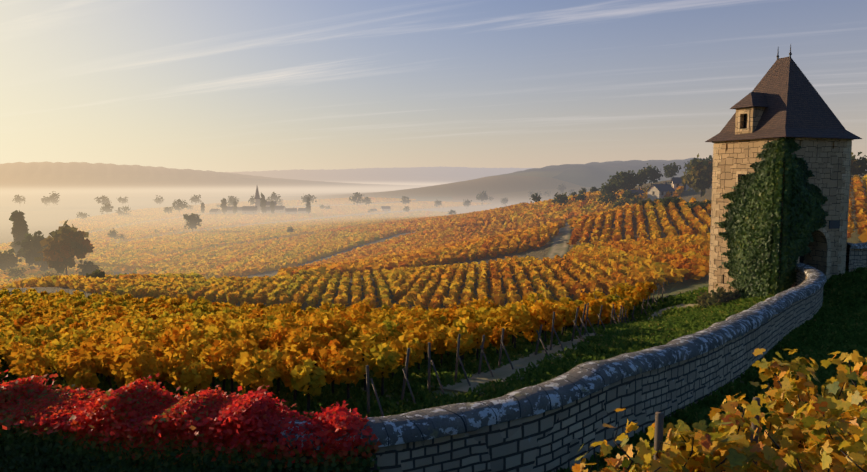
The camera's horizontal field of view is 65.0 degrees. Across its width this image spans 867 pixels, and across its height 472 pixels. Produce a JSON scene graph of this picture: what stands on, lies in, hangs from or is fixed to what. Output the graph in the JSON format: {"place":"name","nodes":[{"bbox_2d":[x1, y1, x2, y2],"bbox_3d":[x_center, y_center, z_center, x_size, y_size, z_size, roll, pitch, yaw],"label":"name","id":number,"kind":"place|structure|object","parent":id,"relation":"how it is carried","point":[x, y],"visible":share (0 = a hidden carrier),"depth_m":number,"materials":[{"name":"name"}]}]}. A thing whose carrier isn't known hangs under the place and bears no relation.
{"place":"outdoors","nodes":[
{"label":"outdoors","id":0,"kind":"place"},
{"bbox_2d":[45,191,59,204],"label":"tree leaves","id":1,"kind":"object","parent":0,"point":[52,198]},
{"bbox_2d":[95,195,109,204],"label":"tree leaves","id":2,"kind":"object","parent":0,"point":[104,199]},
{"bbox_2d":[172,199,187,212],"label":"tree leaves","id":3,"kind":"object","parent":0,"point":[176,205],"depth_m":763.11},
{"bbox_2d":[189,194,201,204],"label":"tree leaves","id":4,"kind":"object","parent":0,"point":[196,199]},
{"bbox_2d":[255,199,276,212],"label":"village church","id":5,"kind":"structure","parent":0,"point":[257,202],"depth_m":765.66,"materials":[{"name":"grey"}]},
{"bbox_2d":[254,186,276,204],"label":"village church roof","id":6,"kind":"structure","parent":5,"relation":"attached to","point":[257,195],"depth_m":765.73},
{"bbox_2d":[285,208,297,211],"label":"house","id":7,"kind":"structure","parent":0,"point":[291,209],"depth_m":741.14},
{"bbox_2d":[349,192,363,203],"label":"tree leaves","id":8,"kind":"object","parent":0,"point":[354,198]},
{"bbox_2d":[270,206,505,277],"bbox_3d":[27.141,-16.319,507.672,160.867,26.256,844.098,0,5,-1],"label":"dirt path","id":9,"kind":"structure","parent":0,"point":[327,257],"depth_m":248.50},
{"bbox_2d":[0,158,866,471],"bbox_3d":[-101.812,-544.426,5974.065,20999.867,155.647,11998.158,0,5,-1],"label":"ground terrain","id":10,"kind":"structure","parent":0,"point":[78,186],"depth_m":1372.79,"materials":[{"name":"soil"}]},
{"bbox_2d":[0,251,21,269],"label":"tree leaves","id":11,"kind":"object","parent":10,"relation":"on","point":[7,260],"depth_m":251.55,"materials":[{"name":"plant"}]},
{"bbox_2d":[4,267,28,277],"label":"bush leaves","id":12,"kind":"object","parent":10,"relation":"on","point":[12,273],"visible":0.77,"depth_m":232.86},
{"bbox_2d":[12,194,24,203],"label":"tree leaves","id":13,"kind":"object","parent":10,"relation":"on","point":[17,198],"visible":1,"depth_m":950.83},
{"bbox_2d":[9,210,28,257],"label":"poplar leaves","id":14,"kind":"object","parent":10,"relation":"on","point":[19,228],"visible":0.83,"depth_m":306.69,"materials":[{"name":"plant"}]},
{"bbox_2d":[8,231,48,269],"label":"tree leaves","id":15,"kind":"object","parent":10,"relation":"on","point":[29,250],"depth_m":256.37,"materials":[{"name":"plant"}]},
{"bbox_2d":[39,246,49,270],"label":"poplar leaves","id":16,"kind":"object","parent":10,"relation":"on","point":[43,265],"visible":0.62,"depth_m":250.49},
{"bbox_2d":[41,196,51,206],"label":"tree leaves","id":17,"kind":"object","parent":10,"relation":"on","point":[44,200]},
{"bbox_2d":[42,270,64,276],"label":"bush leaves","id":18,"kind":"object","parent":10,"relation":"on","point":[49,274],"visible":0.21,"depth_m":216.13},
{"bbox_2d":[34,220,93,274],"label":"tree leaves","id":19,"kind":"object","parent":10,"relation":"on","point":[67,242],"depth_m":216.97,"materials":[{"name":"plant"}]},
{"bbox_2d":[0,236,153,271],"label":"vine rows","id":20,"kind":"object","parent":10,"relation":"on","point":[108,254],"visible":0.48,"depth_m":314.27,"materials":[{"name":"plant"}]},
{"bbox_2d":[75,212,89,219],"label":"tree leaves","id":21,"kind":"object","parent":10,"relation":"on","point":[81,214],"depth_m":645.24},
{"bbox_2d":[76,260,101,275],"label":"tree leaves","id":22,"kind":"object","parent":10,"relation":"on","point":[89,267],"visible":0.85,"depth_m":217.50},
{"bbox_2d":[86,269,105,277],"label":"bush leaves","id":23,"kind":"object","parent":10,"relation":"on","point":[98,273],"visible":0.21,"depth_m":85.89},
{"bbox_2d":[0,259,203,286],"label":"vine rows","id":24,"kind":"object","parent":10,"relation":"on","point":[29,273],"visible":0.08,"depth_m":230.55,"materials":[{"name":"plant"}]},
{"bbox_2d":[100,202,112,214],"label":"tree leaves","id":25,"kind":"object","parent":10,"relation":"on","point":[106,207],"visible":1,"depth_m":726.65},
{"bbox_2d":[107,228,117,237],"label":"tree leaves","id":26,"kind":"object","parent":10,"relation":"on","point":[113,233],"visible":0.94,"depth_m":418.72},
{"bbox_2d":[115,234,124,238],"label":"tree leaves","id":27,"kind":"object","parent":10,"relation":"on","point":[120,236],"visible":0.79,"depth_m":414.12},
{"bbox_2d":[115,205,130,214],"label":"tree leaves","id":28,"kind":"object","parent":10,"relation":"on","point":[120,212],"visible":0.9,"depth_m":722.10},
{"bbox_2d":[118,196,127,203],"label":"tree leaves","id":29,"kind":"object","parent":10,"relation":"on","point":[122,200],"visible":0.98,"depth_m":967.62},
{"bbox_2d":[154,195,163,203],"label":"tree leaves","id":30,"kind":"object","parent":10,"relation":"on","point":[158,200],"visible":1,"depth_m":971.35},
{"bbox_2d":[163,207,173,213],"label":"tree leaves","id":31,"kind":"object","parent":10,"relation":"on","point":[167,209],"depth_m":740.19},
{"bbox_2d":[0,370,381,471],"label":"wall creeper vine","id":32,"kind":"object","parent":10,"relation":"on","point":[138,425],"depth_m":10.86,"materials":[{"name":"red plant"}]},
{"bbox_2d":[183,213,201,230],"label":"tree leaves","id":33,"kind":"object","parent":10,"relation":"on","point":[193,220],"depth_m":476.51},
{"bbox_2d":[0,267,403,308],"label":"vine rows","id":34,"kind":"object","parent":10,"relation":"on","point":[266,289],"visible":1,"depth_m":69.78,"materials":[{"name":"plant"}]},
{"bbox_2d":[201,202,204,212],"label":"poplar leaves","id":35,"kind":"object","parent":10,"relation":"on","point":[202,207],"visible":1,"depth_m":744.83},
{"bbox_2d":[220,198,226,213],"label":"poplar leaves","id":36,"kind":"object","parent":10,"relation":"on","point":[223,206],"visible":0.98,"depth_m":743.90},
{"bbox_2d":[227,198,238,205],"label":"tree leaves","id":37,"kind":"object","parent":10,"relation":"on","point":[231,202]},
{"bbox_2d":[232,201,237,213],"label":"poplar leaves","id":38,"kind":"object","parent":10,"relation":"on","point":[234,209],"depth_m":743.70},
{"bbox_2d":[59,197,415,232],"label":"vine rows","id":39,"kind":"object","parent":10,"relation":"on","point":[100,222],"visible":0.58,"depth_m":738.54,"materials":[{"name":"plant"}]},
{"bbox_2d":[242,209,257,213],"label":"village house walls","id":40,"kind":"structure","parent":10,"relation":"on","point":[250,212],"depth_m":739.85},
{"bbox_2d":[242,206,257,210],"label":"house roof","id":41,"kind":"structure","parent":40,"relation":"on","point":[249,208],"depth_m":741.53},
{"bbox_2d":[248,196,254,204],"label":"tree leaves","id":42,"kind":"object","parent":10,"relation":"on","point":[252,200],"visible":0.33,"depth_m":911.95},
{"bbox_2d":[112,223,411,278],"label":"vine rows","id":43,"kind":"object","parent":10,"relation":"on","point":[245,258],"visible":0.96,"depth_m":281.87,"materials":[{"name":"plant"}]},
{"bbox_2d":[260,193,266,213],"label":"poplar leaves","id":44,"kind":"object","parent":10,"relation":"on","point":[263,201],"depth_m":742.22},
{"bbox_2d":[270,200,274,213],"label":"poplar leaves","id":45,"kind":"object","parent":10,"relation":"on","point":[272,205],"depth_m":742.41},
{"bbox_2d":[266,192,280,200],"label":"tree leaves","id":46,"kind":"object","parent":10,"relation":"on","point":[275,197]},
{"bbox_2d":[276,199,282,205],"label":"tree leaves","id":47,"kind":"object","parent":10,"relation":"on","point":[279,201],"visible":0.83,"depth_m":936.31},
{"bbox_2d":[275,206,284,212],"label":"village house walls","id":48,"kind":"structure","parent":10,"relation":"on","point":[282,211],"depth_m":763.38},
{"bbox_2d":[274,205,285,209],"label":"house","id":49,"kind":"structure","parent":48,"relation":"on","point":[281,207],"depth_m":764.75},
{"bbox_2d":[119,210,456,254],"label":"vine rows","id":50,"kind":"object","parent":10,"relation":"on","point":[177,242],"visible":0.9,"depth_m":434.72,"materials":[{"name":"plant"}]},
{"bbox_2d":[89,201,490,241],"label":"vine rows","id":51,"kind":"object","parent":10,"relation":"on","point":[136,231],"visible":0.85,"depth_m":659.06,"materials":[{"name":"plant"}]},
{"bbox_2d":[286,227,294,231],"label":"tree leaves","id":52,"kind":"object","parent":10,"relation":"on","point":[289,229],"visible":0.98,"depth_m":418.26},
{"bbox_2d":[23,321,575,410],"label":"vines","id":53,"kind":"object","parent":10,"relation":"on","point":[108,379],"depth_m":18.94,"materials":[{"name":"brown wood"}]},
{"bbox_2d":[0,295,584,396],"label":"vines","id":54,"kind":"object","parent":53,"relation":"on","point":[248,352],"visible":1,"depth_m":20.32,"materials":[{"name":"yellow plant"}]},
{"bbox_2d":[306,197,310,213],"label":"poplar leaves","id":55,"kind":"object","parent":10,"relation":"on","point":[308,206],"depth_m":741.24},
{"bbox_2d":[301,193,316,204],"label":"tree leaves","id":56,"kind":"object","parent":10,"relation":"on","point":[306,196],"visible":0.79,"depth_m":915.03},
{"bbox_2d":[360,197,373,205],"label":"tree leaves","id":57,"kind":"object","parent":10,"relation":"on","point":[367,200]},
{"bbox_2d":[400,196,410,203],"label":"tree leaves","id":58,"kind":"object","parent":10,"relation":"on","point":[404,200],"visible":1,"depth_m":930.36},
{"bbox_2d":[277,218,565,276],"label":"vine rows","id":59,"kind":"object","parent":10,"relation":"on","point":[439,246],"visible":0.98,"depth_m":138.80,"materials":[{"name":"plant"}]},
{"bbox_2d":[313,202,540,233],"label":"vine rows","id":60,"kind":"object","parent":10,"relation":"on","point":[485,217],"visible":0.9,"depth_m":320.51,"materials":[{"name":"plant"}]},
{"bbox_2d":[0,266,866,471],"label":"grass tufts","id":61,"kind":"object","parent":10,"relation":"on","point":[837,322],"visible":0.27,"depth_m":21.76,"materials":[{"name":"plant"}]},
{"bbox_2d":[434,200,441,206],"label":"tree leaves","id":62,"kind":"object","parent":10,"relation":"on","point":[438,202],"visible":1,"depth_m":880.27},
{"bbox_2d":[366,279,667,415],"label":"vineyard posts","id":63,"kind":"object","parent":10,"relation":"on","point":[430,361],"visible":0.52,"depth_m":20.30,"materials":[{"name":"brown wood"}]},
{"bbox_2d":[530,192,540,202],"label":"tree leaves","id":64,"kind":"object","parent":10,"relation":"on","point":[535,198],"visible":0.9,"depth_m":292.71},
{"bbox_2d":[255,270,823,471],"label":"boundary wall","id":65,"kind":"structure","parent":10,"relation":"on","point":[553,440],"depth_m":12.85,"materials":[{"name":"stone"}]},
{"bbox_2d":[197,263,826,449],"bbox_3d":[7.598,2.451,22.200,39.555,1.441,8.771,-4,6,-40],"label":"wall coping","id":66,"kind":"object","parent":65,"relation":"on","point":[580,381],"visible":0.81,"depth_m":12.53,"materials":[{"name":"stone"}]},
{"bbox_2d":[393,232,709,308],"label":"vine rows","id":67,"kind":"object","parent":10,"relation":"on","point":[600,265],"visible":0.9,"depth_m":63.66,"materials":[{"name":"plant"}]},
{"bbox_2d":[557,184,565,193],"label":"tree leaves","id":68,"kind":"object","parent":10,"relation":"on","point":[562,188],"visible":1,"depth_m":1111.85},
{"bbox_2d":[554,192,570,204],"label":"tree","id":69,"kind":"object","parent":10,"relation":"on","point":[563,198],"depth_m":249.96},
{"bbox_2d":[430,303,700,393],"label":"path","id":70,"kind":"structure","parent":10,"relation":"on","point":[503,372],"depth_m":20.50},
{"bbox_2d":[500,194,643,224],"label":"vine rows","id":71,"kind":"object","parent":10,"relation":"on","point":[569,210],"visible":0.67,"depth_m":227.49,"materials":[{"name":"plant"}]},
{"bbox_2d":[573,193,585,200],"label":"bush","id":72,"kind":"object","parent":10,"relation":"on","point":[580,197],"visible":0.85,"depth_m":244.92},
{"bbox_2d":[590,186,598,191],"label":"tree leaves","id":73,"kind":"object","parent":10,"relation":"on","point":[594,188],"visible":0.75,"depth_m":265.23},
{"bbox_2d":[595,193,611,203],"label":"bush leaves","id":74,"kind":"object","parent":10,"relation":"on","point":[601,199],"visible":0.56,"depth_m":224.52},
{"bbox_2d":[527,186,683,208],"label":"vine rows","id":75,"kind":"object","parent":10,"relation":"on","point":[679,190],"visible":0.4,"depth_m":252.00,"materials":[{"name":"plant"}]},
{"bbox_2d":[598,182,618,195],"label":"tree leaves","id":76,"kind":"object","parent":10,"relation":"on","point":[607,190],"depth_m":234.22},
{"bbox_2d":[603,192,621,204],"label":"bush leaves","id":77,"kind":"object","parent":10,"relation":"on","point":[613,197],"visible":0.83,"depth_m":221.11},
{"bbox_2d":[607,171,620,191],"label":"tree","id":78,"kind":"object","parent":10,"relation":"on","point":[611,179],"visible":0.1,"depth_m":250.07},
{"bbox_2d":[613,199,624,207],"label":"bush leaves","id":79,"kind":"object","parent":10,"relation":"on","point":[620,203],"visible":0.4,"depth_m":206.23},
{"bbox_2d":[609,170,637,191],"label":"tree leaves","id":80,"kind":"object","parent":10,"relation":"on","point":[624,180],"depth_m":238.38,"materials":[{"name":"plant"}]},
{"bbox_2d":[621,198,631,205],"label":"bush leaves","id":81,"kind":"object","parent":10,"relation":"on","point":[627,200],"visible":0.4,"depth_m":204.63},
{"bbox_2d":[622,190,637,200],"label":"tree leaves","id":82,"kind":"object","parent":10,"relation":"on","point":[627,194],"visible":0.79,"depth_m":215.03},
{"bbox_2d":[628,195,643,204],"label":"bush leaves","id":83,"kind":"object","parent":10,"relation":"on","point":[634,200],"visible":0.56,"depth_m":198.44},
{"bbox_2d":[566,197,710,244],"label":"vine rows","id":84,"kind":"object","parent":10,"relation":"on","point":[582,225],"visible":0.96,"depth_m":106.95,"materials":[{"name":"plant"}]},
{"bbox_2d":[636,198,650,209],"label":"bush leaves","id":85,"kind":"object","parent":10,"relation":"on","point":[641,203],"visible":0.44,"depth_m":129.01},
{"bbox_2d":[634,169,652,187],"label":"tree leaves","id":86,"kind":"object","parent":10,"relation":"on","point":[642,176],"depth_m":244.27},
{"bbox_2d":[643,163,662,184],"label":"tree leaves","id":87,"kind":"object","parent":10,"relation":"on","point":[656,175],"depth_m":253.68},
{"bbox_2d":[648,185,673,200],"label":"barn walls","id":88,"kind":"structure","parent":10,"relation":"on","point":[657,194],"depth_m":210.87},
{"bbox_2d":[647,182,674,191],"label":"house roof","id":89,"kind":"structure","parent":88,"relation":"on","point":[665,187],"depth_m":211.51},
{"bbox_2d":[659,196,676,207],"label":"bush leaves","id":90,"kind":"object","parent":10,"relation":"on","point":[665,200],"visible":0.58,"depth_m":116.91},
{"bbox_2d":[663,162,681,177],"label":"tree leaves","id":91,"kind":"object","parent":10,"relation":"on","point":[668,171],"depth_m":269.52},
{"bbox_2d":[667,197,679,209],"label":"bush leaves","id":92,"kind":"object","parent":10,"relation":"on","point":[676,201],"visible":0.48,"depth_m":115.71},
{"bbox_2d":[672,182,691,190],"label":"farmhouse walls","id":93,"kind":"structure","parent":10,"relation":"on","point":[675,187],"depth_m":220.90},
{"bbox_2d":[671,177,681,183],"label":"house roof","id":94,"kind":"structure","parent":93,"relation":"on","point":[676,180],"depth_m":221.90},
{"bbox_2d":[683,159,693,172],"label":"tree leaves","id":95,"kind":"object","parent":10,"relation":"on","point":[689,164],"visible":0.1,"depth_m":270.51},
{"bbox_2d":[681,153,712,196],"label":"tree leaves","id":96,"kind":"object","parent":10,"relation":"on","point":[697,177],"depth_m":188.22,"materials":[{"name":"plant"}]},
{"bbox_2d":[688,201,706,210],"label":"bush leaves","id":97,"kind":"object","parent":10,"relation":"on","point":[697,203],"visible":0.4,"depth_m":107.25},
{"bbox_2d":[698,155,712,162],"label":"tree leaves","id":98,"kind":"object","parent":10,"relation":"on","point":[708,158],"visible":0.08,"depth_m":249.74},
{"bbox_2d":[696,292,717,307],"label":"bush leaves","id":99,"kind":"object","parent":10,"relation":"on","point":[703,299],"visible":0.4,"depth_m":40.46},
{"bbox_2d":[703,200,710,211],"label":"bush leaves","id":100,"kind":"object","parent":10,"relation":"on","point":[707,202],"visible":0.17,"depth_m":105.89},
{"bbox_2d":[702,284,740,305],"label":"bush leaves","id":101,"kind":"object","parent":10,"relation":"on","point":[717,297],"visible":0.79,"depth_m":39.13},
{"bbox_2d":[590,357,866,471],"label":"vine canes","id":102,"kind":"object","parent":10,"relation":"on","point":[725,459],"visible":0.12,"depth_m":4.25,"materials":[{"name":"wood"}]},
{"bbox_2d":[572,348,866,471],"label":"vine leaves","id":103,"kind":"object","parent":102,"relation":"attached to","point":[718,441],"visible":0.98,"depth_m":4.34,"materials":[{"name":"plant"}]},
{"bbox_2d":[654,397,860,465],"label":"wooden posts","id":104,"kind":"object","parent":10,"relation":"on","point":[659,424],"visible":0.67,"depth_m":4.34,"materials":[{"name":"wood"}]},
{"bbox_2d":[709,107,851,300],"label":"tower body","id":105,"kind":"structure","parent":10,"relation":"on","point":[824,159],"depth_m":37.99,"materials":[{"name":"stone"}]},
{"bbox_2d":[714,137,827,299],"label":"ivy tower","id":106,"kind":"structure","parent":105,"relation":"on","point":[751,223],"depth_m":36.84,"materials":[{"name":"green plant"}]},
{"bbox_2d":[742,114,803,262],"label":"window openings","id":107,"kind":"object","parent":105,"relation":"in","point":[801,257],"depth_m":38.91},
{"bbox_2d":[708,110,853,298],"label":"stone quoins","id":108,"kind":"object","parent":105,"relation":"attached to","point":[841,267],"visible":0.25,"depth_m":38.25,"materials":[{"name":"stone"}]},
{"bbox_2d":[705,57,861,141],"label":"tower roof","id":109,"kind":"structure","parent":105,"relation":"on","point":[785,94],"depth_m":37.66,"materials":[{"name":"tile"}]},
{"bbox_2d":[776,44,791,59],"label":"roof finials","id":110,"kind":"object","parent":109,"relation":"on","point":[790,54],"visible":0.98,"depth_m":38.39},
{"bbox_2d":[845,247,866,271],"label":"boundary wall","id":111,"kind":"structure","parent":10,"relation":"on","point":[855,258],"depth_m":39.04,"materials":[{"name":"stone"}]},
{"bbox_2d":[847,242,866,248],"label":"wall coping","id":112,"kind":"object","parent":111,"relation":"on","point":[858,245],"visible":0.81,"depth_m":38.88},
{"bbox_2d":[847,174,866,242],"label":"vine rows","id":113,"kind":"object","parent":10,"relation":"on","point":[860,199],"visible":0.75,"depth_m":73.28,"materials":[{"name":"plant"}]},
{"bbox_2d":[850,152,866,184],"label":"tree leaves","id":114,"kind":"object","parent":10,"relation":"on","point":[859,166],"depth_m":111.64,"materials":[{"name":"plant"}]},
{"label":"vine trunks","id":115,"kind":"object","parent":10,"relation":"on","visible":0},
{"bbox_2d":[0,281,657,359],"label":"vines","id":116,"kind":"object","parent":115,"relation":"attached to","point":[35,317],"visible":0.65,"depth_m":45.41,"materials":[{"name":"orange plant"}]},
{"bbox_2d":[0,0,866,171],"label":"sky","id":117,"kind":"structure","parent":0,"point":[204,85],"materials":[{"name":"blue"}]},
{"bbox_2d":[462,199,471,208],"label":"tree leaves","id":118,"kind":"object","parent":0,"point":[467,202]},
{"bbox_2d":[476,191,490,203],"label":"tree leaves","id":119,"kind":"object","parent":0,"point":[483,195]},
{"bbox_2d":[501,198,508,205],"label":"tree leaves","id":120,"kind":"object","parent":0,"point":[504,200],"visible":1,"depth_m":915.21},
{"bbox_2d":[545,222,570,259],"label":"dirt path","id":121,"kind":"structure","parent":0,"point":[559,246],"depth_m":115.79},
{"bbox_2d":[627,187,643,194],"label":"farmhouse roof","id":122,"kind":"structure","parent":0,"point":[639,191],"depth_m":226.04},
{"bbox_2d":[829,220,839,228],"bbox_3d":[22.253,-0.634,37.792,0.800,0.450,0.070,-2,5,-22],"label":"wall plaque","id":123,"kind":"object","parent":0,"point":[835,224],"visible":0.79,"depth_m":37.76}
]}

